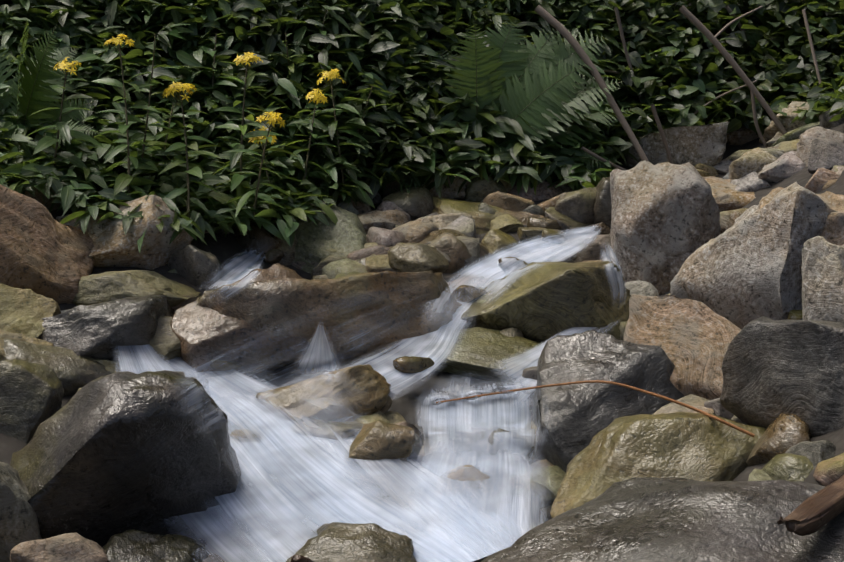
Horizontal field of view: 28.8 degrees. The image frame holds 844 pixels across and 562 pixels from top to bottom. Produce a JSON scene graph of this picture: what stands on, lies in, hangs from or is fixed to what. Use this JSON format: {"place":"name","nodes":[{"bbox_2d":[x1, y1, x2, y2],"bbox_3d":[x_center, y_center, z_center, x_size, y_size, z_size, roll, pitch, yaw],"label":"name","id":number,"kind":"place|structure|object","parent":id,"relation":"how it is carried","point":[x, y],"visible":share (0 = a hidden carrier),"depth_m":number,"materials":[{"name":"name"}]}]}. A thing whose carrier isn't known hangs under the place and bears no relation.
{"place":"outdoors","nodes":[
{"label":"outdoors","id":0,"kind":"place"},
{"bbox_2d":[281,364,366,447],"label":"water mist","id":1,"kind":"structure","parent":0,"point":[324,404],"depth_m":4.01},
{"bbox_2d":[0,0,843,550],"bbox_3d":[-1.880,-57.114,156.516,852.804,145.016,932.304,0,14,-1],"label":"ground","id":2,"kind":"structure","parent":0,"point":[224,248],"depth_m":4.47,"materials":[{"name":"soil"}]},
{"bbox_2d":[0,462,41,561],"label":"boulder","id":3,"kind":"object","parent":2,"relation":"on","point":[19,524],"visible":0.73,"depth_m":3.56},
{"bbox_2d":[0,330,52,360],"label":"boulder","id":4,"kind":"object","parent":2,"relation":"on","point":[13,336],"visible":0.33,"depth_m":4.26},
{"bbox_2d":[0,283,60,337],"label":"boulder","id":5,"kind":"object","parent":2,"relation":"on","point":[24,311],"visible":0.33,"depth_m":4.35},
{"bbox_2d":[0,359,63,442],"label":"boulder","id":6,"kind":"object","parent":2,"relation":"on","point":[31,396],"visible":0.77,"depth_m":4.01,"materials":[{"name":"stone"}]},
{"bbox_2d":[3,163,70,210],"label":"boulder","id":7,"kind":"object","parent":2,"relation":"on","point":[46,203],"visible":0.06,"depth_m":4.86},
{"bbox_2d":[0,184,95,303],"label":"boulder","id":8,"kind":"object","parent":2,"relation":"on","point":[43,252],"visible":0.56,"depth_m":4.53,"materials":[{"name":"stone"}]},
{"bbox_2d":[10,533,107,561],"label":"boulder","id":9,"kind":"object","parent":2,"relation":"on","point":[71,547],"visible":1,"depth_m":3.47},
{"bbox_2d":[1,338,120,395],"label":"boulder","id":10,"kind":"object","parent":2,"relation":"on","point":[74,372],"visible":0.15,"depth_m":4.21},
{"bbox_2d":[37,295,174,359],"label":"boulder","id":11,"kind":"object","parent":2,"relation":"on","point":[103,330],"visible":0.4,"depth_m":4.31,"materials":[{"name":"stone"}]},
{"bbox_2d":[95,360,121,372],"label":"rock","id":12,"kind":"object","parent":2,"relation":"on","point":[110,366],"visible":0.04,"depth_m":4.28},
{"bbox_2d":[56,195,193,269],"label":"boulder","id":13,"kind":"object","parent":2,"relation":"on","point":[114,245],"visible":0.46,"depth_m":4.75,"materials":[{"name":"stone"}]},
{"bbox_2d":[10,370,243,546],"bbox_3d":[-0.788,0.541,3.823,0.798,0.584,0.522,-20,5,-2],"label":"boulder","id":14,"kind":"object","parent":2,"relation":"on","point":[101,460],"visible":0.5,"depth_m":3.65,"materials":[{"name":"stone"}]},
{"bbox_2d":[73,270,199,306],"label":"boulder","id":15,"kind":"object","parent":2,"relation":"on","point":[103,287],"visible":0.5,"depth_m":4.56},
{"bbox_2d":[102,529,208,561],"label":"boulder","id":16,"kind":"object","parent":2,"relation":"on","point":[132,545],"visible":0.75,"depth_m":3.59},
{"bbox_2d":[149,315,180,365],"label":"boulder","id":17,"kind":"object","parent":2,"relation":"on","point":[165,342],"visible":0.21,"depth_m":4.34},
{"bbox_2d":[168,244,223,289],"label":"boulder","id":18,"kind":"object","parent":2,"relation":"on","point":[195,266],"visible":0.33,"depth_m":4.77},
{"bbox_2d":[202,248,264,301],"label":"waterfall","id":19,"kind":"object","parent":2,"relation":"on","point":[237,269],"visible":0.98,"depth_m":4.85,"materials":[{"name":"liquid"}]},
{"bbox_2d":[170,263,309,380],"bbox_3d":[-0.447,0.159,4.474,0.464,0.325,0.289,-20,30,-33],"label":"boulder","id":20,"kind":"object","parent":2,"relation":"on","point":[200,332],"visible":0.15,"depth_m":4.37,"materials":[{"name":"stone"}]},
{"bbox_2d":[209,359,241,375],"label":"rock","id":21,"kind":"object","parent":20,"relation":"on","point":[236,365],"depth_m":4.34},
{"bbox_2d":[229,429,260,441],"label":"rock","id":22,"kind":"object","parent":2,"relation":"on","point":[246,438],"depth_m":4.02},
{"bbox_2d":[234,218,282,258],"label":"boulder","id":23,"kind":"object","parent":2,"relation":"on","point":[263,240],"visible":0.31,"depth_m":5.06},
{"bbox_2d":[263,249,283,263],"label":"rock","id":24,"kind":"object","parent":2,"relation":"on","point":[272,256],"visible":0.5,"depth_m":5.04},
{"bbox_2d":[272,228,297,265],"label":"boulder","id":25,"kind":"object","parent":2,"relation":"on","point":[288,251],"visible":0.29,"depth_m":5.07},
{"bbox_2d":[172,285,445,433],"bbox_3d":[-0.428,0.213,4.202,0.509,0.280,1.196,8,16,29],"label":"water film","id":26,"kind":"object","parent":2,"relation":"on","point":[194,396],"visible":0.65,"depth_m":4.35,"materials":[{"name":"liquid"}]},
{"bbox_2d":[291,322,344,382],"bbox_3d":[-0.253,0.214,4.235,0.160,0.184,0.384,-4,15,-15],"label":"water spout","id":27,"kind":"object","parent":26,"relation":"on","point":[316,356],"visible":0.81,"depth_m":4.36,"materials":[{"name":"liquid"}]},
{"bbox_2d":[256,364,390,421],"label":"boulder","id":28,"kind":"object","parent":2,"relation":"on","point":[372,383],"visible":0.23,"depth_m":4.14,"materials":[{"name":"stone"}]},
{"bbox_2d":[112,349,537,561],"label":"water","id":29,"kind":"structure","parent":2,"relation":"on","point":[231,549],"depth_m":3.77,"materials":[{"name":"water"}]},
{"bbox_2d":[114,344,235,407],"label":"water","id":30,"kind":"structure","parent":29,"relation":"on","point":[146,359],"depth_m":4.27,"materials":[{"name":"liquid"}]},
{"bbox_2d":[230,226,599,455],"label":"water cascade","id":31,"kind":"object","parent":29,"relation":"on","point":[435,347],"visible":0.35,"depth_m":4.61,"materials":[{"name":"liquid"}]},
{"bbox_2d":[303,414,526,561],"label":"water fan","id":32,"kind":"object","parent":29,"relation":"in","point":[453,512],"visible":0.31,"depth_m":3.72},
{"bbox_2d":[391,437,550,556],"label":"water pool","id":33,"kind":"structure","parent":29,"relation":"on","point":[523,518],"depth_m":3.79,"materials":[{"name":"water"}]},
{"bbox_2d":[408,370,555,486],"bbox_3d":[0.140,0.308,4.083,0.391,0.274,0.671,0,14,-1],"label":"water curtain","id":34,"kind":"object","parent":29,"relation":"on","point":[507,408],"visible":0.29,"depth_m":4.19,"materials":[{"name":"water"}]},
{"bbox_2d":[393,356,433,379],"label":"boulder","id":35,"kind":"object","parent":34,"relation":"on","point":[411,364],"visible":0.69,"depth_m":4.33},
{"bbox_2d":[493,321,617,410],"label":"water","id":36,"kind":"structure","parent":34,"relation":"on","point":[530,358],"depth_m":4.38,"materials":[{"name":"liquid"}]},
{"bbox_2d":[196,270,461,375],"bbox_3d":[-0.255,0.134,4.558,0.866,0.348,0.275,-3,14,-13],"label":"boulder","id":37,"kind":"object","parent":2,"relation":"on","point":[265,304],"visible":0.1,"depth_m":4.45,"materials":[{"name":"stone"}]},
{"bbox_2d":[295,419,362,439],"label":"boulder","id":38,"kind":"object","parent":2,"relation":"on","point":[342,427],"depth_m":4.04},
{"bbox_2d":[311,255,348,279],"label":"boulder","id":39,"kind":"object","parent":2,"relation":"on","point":[317,270],"visible":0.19,"depth_m":5.00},
{"bbox_2d":[294,200,367,273],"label":"boulder","id":40,"kind":"object","parent":2,"relation":"on","point":[345,235],"visible":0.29,"depth_m":5.12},
{"bbox_2d":[322,258,367,278],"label":"boulder","id":41,"kind":"object","parent":2,"relation":"on","point":[331,270],"visible":0.21,"depth_m":4.94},
{"bbox_2d":[275,522,416,561],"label":"boulder","id":42,"kind":"object","parent":2,"relation":"on","point":[345,542],"visible":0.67,"depth_m":3.52,"materials":[{"name":"stone"}]},
{"bbox_2d":[346,245,389,260],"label":"rock","id":43,"kind":"object","parent":2,"relation":"on","point":[369,251],"visible":0.31,"depth_m":5.04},
{"bbox_2d":[354,410,390,423],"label":"rock","id":44,"kind":"object","parent":2,"relation":"on","point":[378,415],"depth_m":4.13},
{"bbox_2d":[347,420,415,486],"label":"boulder","id":45,"kind":"object","parent":2,"relation":"on","point":[377,440],"visible":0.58,"depth_m":3.91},
{"bbox_2d":[365,254,399,272],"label":"rock","id":46,"kind":"object","parent":2,"relation":"on","point":[377,263],"visible":0.29,"depth_m":4.95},
{"bbox_2d":[357,209,407,233],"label":"boulder","id":47,"kind":"object","parent":2,"relation":"on","point":[389,219],"visible":0.4,"depth_m":5.28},
{"bbox_2d":[366,227,406,246],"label":"boulder","id":48,"kind":"object","parent":2,"relation":"on","point":[383,236],"visible":0.52,"depth_m":5.13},
{"bbox_2d":[377,200,410,221],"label":"rock","id":49,"kind":"object","parent":2,"relation":"on","point":[386,205],"visible":0.31,"depth_m":5.37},
{"bbox_2d":[380,187,433,220],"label":"boulder","id":50,"kind":"object","parent":2,"relation":"on","point":[416,203],"visible":0.38,"depth_m":5.42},
{"bbox_2d":[404,433,422,470],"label":"rock","id":51,"kind":"object","parent":2,"relation":"on","point":[417,441],"depth_m":4.04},
{"bbox_2d":[392,221,438,242],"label":"boulder","id":52,"kind":"object","parent":2,"relation":"on","point":[415,231],"visible":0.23,"depth_m":5.21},
{"bbox_2d":[0,20,832,182],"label":"fern fronds","id":53,"kind":"object","parent":2,"relation":"on","point":[542,111],"visible":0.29,"depth_m":5.61,"materials":[{"name":"green plant"}]},
{"bbox_2d":[26,11,809,223],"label":"herb leaves","id":54,"kind":"object","parent":2,"relation":"on","point":[122,181],"visible":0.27,"depth_m":5.00,"materials":[{"name":"green plant"}]},
{"bbox_2d":[388,243,448,272],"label":"boulder","id":55,"kind":"object","parent":2,"relation":"on","point":[413,257],"visible":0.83,"depth_m":4.92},
{"bbox_2d":[0,0,843,252],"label":"foliage","id":56,"kind":"object","parent":2,"relation":"on","point":[376,57],"visible":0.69,"depth_m":5.53,"materials":[{"name":"green plant"}]},
{"bbox_2d":[17,8,837,219],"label":"plant stems","id":57,"kind":"object","parent":2,"relation":"on","point":[270,127],"visible":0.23,"depth_m":5.02,"materials":[{"name":"green plant"}]},
{"bbox_2d":[53,34,344,143],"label":"yellow flowers","id":58,"kind":"object","parent":57,"relation":"attached to","point":[314,95],"visible":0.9,"depth_m":5.02,"materials":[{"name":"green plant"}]},
{"bbox_2d":[417,213,471,227],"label":"boulder","id":59,"kind":"object","parent":2,"relation":"on","point":[442,220],"visible":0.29,"depth_m":5.26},
{"bbox_2d":[428,234,471,272],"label":"boulder","id":60,"kind":"object","parent":2,"relation":"on","point":[453,248],"visible":0.31,"depth_m":5.03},
{"bbox_2d":[430,236,479,269],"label":"boulder","id":61,"kind":"object","parent":2,"relation":"on","point":[472,245],"visible":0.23,"depth_m":5.07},
{"bbox_2d":[420,229,489,258],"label":"boulder","id":62,"kind":"object","parent":2,"relation":"on","point":[432,236],"visible":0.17,"depth_m":5.16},
{"bbox_2d":[438,215,475,237],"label":"boulder","id":63,"kind":"object","parent":2,"relation":"on","point":[464,224],"visible":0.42,"depth_m":5.24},
{"bbox_2d":[383,167,544,199],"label":"boulder","id":64,"kind":"object","parent":2,"relation":"on","point":[451,192],"visible":0.06,"depth_m":5.57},
{"bbox_2d":[447,465,490,496],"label":"boulder","id":65,"kind":"object","parent":2,"relation":"on","point":[485,476],"depth_m":3.85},
{"bbox_2d":[464,173,506,201],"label":"boulder","id":66,"kind":"object","parent":2,"relation":"on","point":[479,189],"visible":0.4,"depth_m":5.54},
{"bbox_2d":[433,327,541,384],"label":"boulder","id":67,"kind":"object","parent":2,"relation":"on","point":[480,351],"visible":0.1,"depth_m":4.45,"materials":[{"name":"stone"}]},
{"bbox_2d":[432,197,543,234],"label":"boulder","id":68,"kind":"object","parent":2,"relation":"on","point":[442,205],"visible":0.21,"depth_m":5.37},
{"bbox_2d":[481,229,518,255],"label":"boulder","id":69,"kind":"object","parent":2,"relation":"on","point":[493,240],"visible":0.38,"depth_m":5.16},
{"bbox_2d":[490,214,523,232],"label":"rock","id":70,"kind":"object","parent":2,"relation":"on","point":[506,223],"visible":0.54,"depth_m":5.31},
{"bbox_2d":[483,191,533,210],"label":"boulder","id":71,"kind":"object","parent":2,"relation":"on","point":[508,201],"visible":0.5,"depth_m":5.40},
{"bbox_2d":[513,366,536,415],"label":"boulder","id":72,"kind":"object","parent":2,"relation":"on","point":[530,372],"depth_m":4.30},
{"bbox_2d":[507,180,562,200],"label":"boulder","id":73,"kind":"object","parent":2,"relation":"on","point":[543,191],"visible":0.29,"depth_m":5.60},
{"bbox_2d":[518,480,554,508],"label":"boulder","id":74,"kind":"object","parent":2,"relation":"on","point":[547,496],"depth_m":3.83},
{"bbox_2d":[517,227,565,242],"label":"rock","id":75,"kind":"object","parent":2,"relation":"on","point":[524,233],"visible":0.31,"depth_m":5.23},
{"bbox_2d":[518,465,565,506],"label":"boulder","id":76,"kind":"object","parent":2,"relation":"on","point":[556,473],"depth_m":3.96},
{"bbox_2d":[460,261,630,343],"bbox_3d":[0.378,0.059,4.691,0.548,0.327,0.318,19,18,-7],"label":"boulder","id":77,"kind":"object","parent":2,"relation":"on","point":[544,302],"visible":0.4,"depth_m":4.56,"materials":[{"name":"stone"}]},
{"bbox_2d":[452,285,486,302],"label":"rock","id":78,"kind":"object","parent":77,"relation":"on","point":[469,298],"depth_m":4.70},
{"bbox_2d":[527,217,564,231],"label":"rock","id":79,"kind":"object","parent":2,"relation":"on","point":[546,222],"visible":0.46,"depth_m":5.30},
{"bbox_2d":[545,207,593,231],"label":"boulder","id":80,"kind":"object","parent":2,"relation":"on","point":[565,223],"visible":0.35,"depth_m":5.33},
{"bbox_2d":[555,187,596,223],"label":"boulder","id":81,"kind":"object","parent":2,"relation":"on","point":[578,205],"visible":0.44,"depth_m":5.34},
{"bbox_2d":[569,234,610,262],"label":"boulder","id":82,"kind":"object","parent":2,"relation":"on","point":[592,251],"visible":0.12,"depth_m":5.09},
{"bbox_2d":[593,177,611,227],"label":"boulder","id":83,"kind":"object","parent":2,"relation":"on","point":[602,209],"visible":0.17,"depth_m":5.31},
{"bbox_2d":[533,330,684,472],"bbox_3d":[0.432,0.346,4.139,0.400,0.403,0.386,-28,15,-33],"label":"boulder","id":84,"kind":"object","parent":2,"relation":"on","point":[581,415],"visible":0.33,"depth_m":4.08,"materials":[{"name":"stone"}]},
{"bbox_2d":[600,242,626,303],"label":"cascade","id":85,"kind":"object","parent":2,"relation":"on","point":[612,275],"visible":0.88,"depth_m":4.61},
{"bbox_2d":[624,280,658,295],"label":"rock","id":86,"kind":"object","parent":2,"relation":"on","point":[643,288],"visible":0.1,"depth_m":4.73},
{"bbox_2d":[550,412,765,517],"bbox_3d":[0.572,0.465,3.681,0.505,0.247,0.470,12,43,24],"label":"boulder","id":87,"kind":"object","parent":2,"relation":"on","point":[695,446],"visible":0.48,"depth_m":3.66,"materials":[{"name":"stone"}]},
{"bbox_2d":[436,380,754,436],"bbox_3d":[0.393,0.276,3.780,0.756,0.090,0.049,5,15,21],"label":"twig","id":88,"kind":"object","parent":87,"relation":"on","point":[676,402],"visible":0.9,"depth_m":3.76,"materials":[{"name":"wood"}]},
{"bbox_2d":[472,477,843,561],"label":"boulder","id":89,"kind":"object","parent":2,"relation":"on","point":[651,519],"visible":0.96,"depth_m":3.11,"materials":[{"name":"stone"}]},
{"bbox_2d":[777,475,843,535],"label":"drift log","id":90,"kind":"object","parent":89,"relation":"on","point":[816,512],"visible":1,"depth_m":3.00,"materials":[{"name":"brown wood"}]},
{"bbox_2d":[610,160,720,287],"bbox_3d":[0.749,-0.117,5.075,0.334,0.517,0.361,1,14,3],"label":"boulder","id":91,"kind":"object","parent":2,"relation":"on","point":[665,221],"visible":0.69,"depth_m":4.92,"materials":[{"name":"stone"}]},
{"bbox_2d":[621,122,729,166],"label":"boulder","id":92,"kind":"object","parent":2,"relation":"on","point":[701,144],"visible":0.44,"depth_m":5.76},
{"bbox_2d":[534,5,822,170],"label":"bare branches","id":93,"kind":"object","parent":2,"relation":"on","point":[556,24],"visible":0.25,"depth_m":5.76,"materials":[{"name":"brown plant"}]},
{"bbox_2d":[624,294,740,399],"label":"boulder","id":94,"kind":"object","parent":2,"relation":"on","point":[692,339],"visible":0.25,"depth_m":4.16,"materials":[{"name":"stone"}]},
{"bbox_2d":[652,394,714,414],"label":"boulder","id":95,"kind":"object","parent":2,"relation":"on","point":[695,401],"visible":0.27,"depth_m":3.95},
{"bbox_2d":[704,398,733,418],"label":"rock","id":96,"kind":"object","parent":2,"relation":"on","point":[717,407],"visible":0.1,"depth_m":3.92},
{"bbox_2d":[705,178,755,211],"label":"boulder","id":97,"kind":"object","parent":2,"relation":"on","point":[727,196],"visible":0.08,"depth_m":5.33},
{"bbox_2d":[720,208,747,233],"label":"rock","id":98,"kind":"object","parent":2,"relation":"on","point":[727,219],"visible":0.12,"depth_m":5.19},
{"bbox_2d":[727,124,763,144],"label":"rock","id":99,"kind":"object","parent":2,"relation":"on","point":[742,135],"visible":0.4,"depth_m":6.02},
{"bbox_2d":[730,171,770,191],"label":"boulder","id":100,"kind":"object","parent":2,"relation":"on","point":[751,182],"visible":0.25,"depth_m":5.38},
{"bbox_2d":[728,148,777,179],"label":"boulder","id":101,"kind":"object","parent":2,"relation":"on","point":[756,160],"visible":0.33,"depth_m":5.44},
{"bbox_2d":[670,182,837,329],"bbox_3d":[0.942,-0.032,4.451,0.435,0.497,0.530,-16,12,-37],"label":"boulder","id":102,"kind":"object","parent":2,"relation":"on","point":[742,271],"visible":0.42,"depth_m":4.24,"materials":[{"name":"stone"}]},
{"bbox_2d":[748,469,771,480],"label":"rock","id":103,"kind":"object","parent":2,"relation":"on","point":[757,475],"visible":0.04,"depth_m":3.48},
{"bbox_2d":[746,413,811,465],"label":"boulder","id":104,"kind":"object","parent":2,"relation":"on","point":[783,433],"visible":0.52,"depth_m":3.56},
{"bbox_2d":[757,151,804,182],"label":"boulder","id":105,"kind":"object","parent":2,"relation":"on","point":[786,165],"visible":0.54,"depth_m":5.35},
{"bbox_2d":[719,316,843,436],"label":"boulder","id":106,"kind":"object","parent":2,"relation":"on","point":[772,370],"visible":0.75,"depth_m":3.60,"materials":[{"name":"stone"}]},
{"bbox_2d":[762,453,813,481],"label":"boulder","id":107,"kind":"object","parent":2,"relation":"on","point":[789,467],"visible":0.25,"depth_m":3.45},
{"bbox_2d":[777,139,799,152],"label":"rock","id":108,"kind":"object","parent":2,"relation":"on","point":[787,146],"visible":0.15,"depth_m":5.53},
{"bbox_2d":[759,101,820,143],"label":"boulder","id":109,"kind":"object","parent":2,"relation":"on","point":[771,130],"visible":0.4,"depth_m":5.81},
{"bbox_2d":[771,121,819,146],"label":"boulder","id":110,"kind":"object","parent":2,"relation":"on","point":[794,134],"visible":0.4,"depth_m":5.71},
{"bbox_2d":[756,187,843,273],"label":"boulder","id":111,"kind":"object","parent":2,"relation":"on","point":[833,231],"visible":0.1,"depth_m":4.19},
{"bbox_2d":[785,440,835,467],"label":"boulder","id":112,"kind":"object","parent":2,"relation":"on","point":[815,453],"visible":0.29,"depth_m":3.45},
{"bbox_2d":[796,126,843,166],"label":"boulder","id":113,"kind":"object","parent":2,"relation":"on","point":[807,137],"visible":0.29,"depth_m":5.36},
{"bbox_2d":[804,168,839,192],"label":"boulder","id":114,"kind":"object","parent":2,"relation":"on","point":[819,179],"visible":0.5,"depth_m":5.05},
{"bbox_2d":[801,236,843,324],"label":"boulder","id":115,"kind":"object","parent":2,"relation":"on","point":[822,269],"visible":0.6,"depth_m":3.71,"materials":[{"name":"stone"}]},
{"bbox_2d":[807,137,843,173],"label":"boulder","id":116,"kind":"object","parent":2,"relation":"on","point":[827,153],"visible":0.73,"depth_m":5.16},
{"bbox_2d":[813,453,843,485],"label":"boulder","id":117,"kind":"object","parent":2,"relation":"on","point":[827,472],"visible":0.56,"depth_m":3.34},
{"bbox_2d":[819,106,843,127],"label":"rock","id":118,"kind":"object","parent":2,"relation":"on","point":[824,118],"visible":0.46,"depth_m":5.62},
{"bbox_2d":[420,280,477,343],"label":"water mist","id":119,"kind":"structure","parent":0,"point":[442,298],"depth_m":4.50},
{"bbox_2d":[417,407,560,534],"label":"water mist","id":120,"kind":"structure","parent":0,"point":[469,433],"depth_m":3.75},
{"bbox_2d":[455,225,599,305],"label":"water cascade","id":121,"kind":"object","parent":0,"point":[507,266],"visible":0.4,"depth_m":4.86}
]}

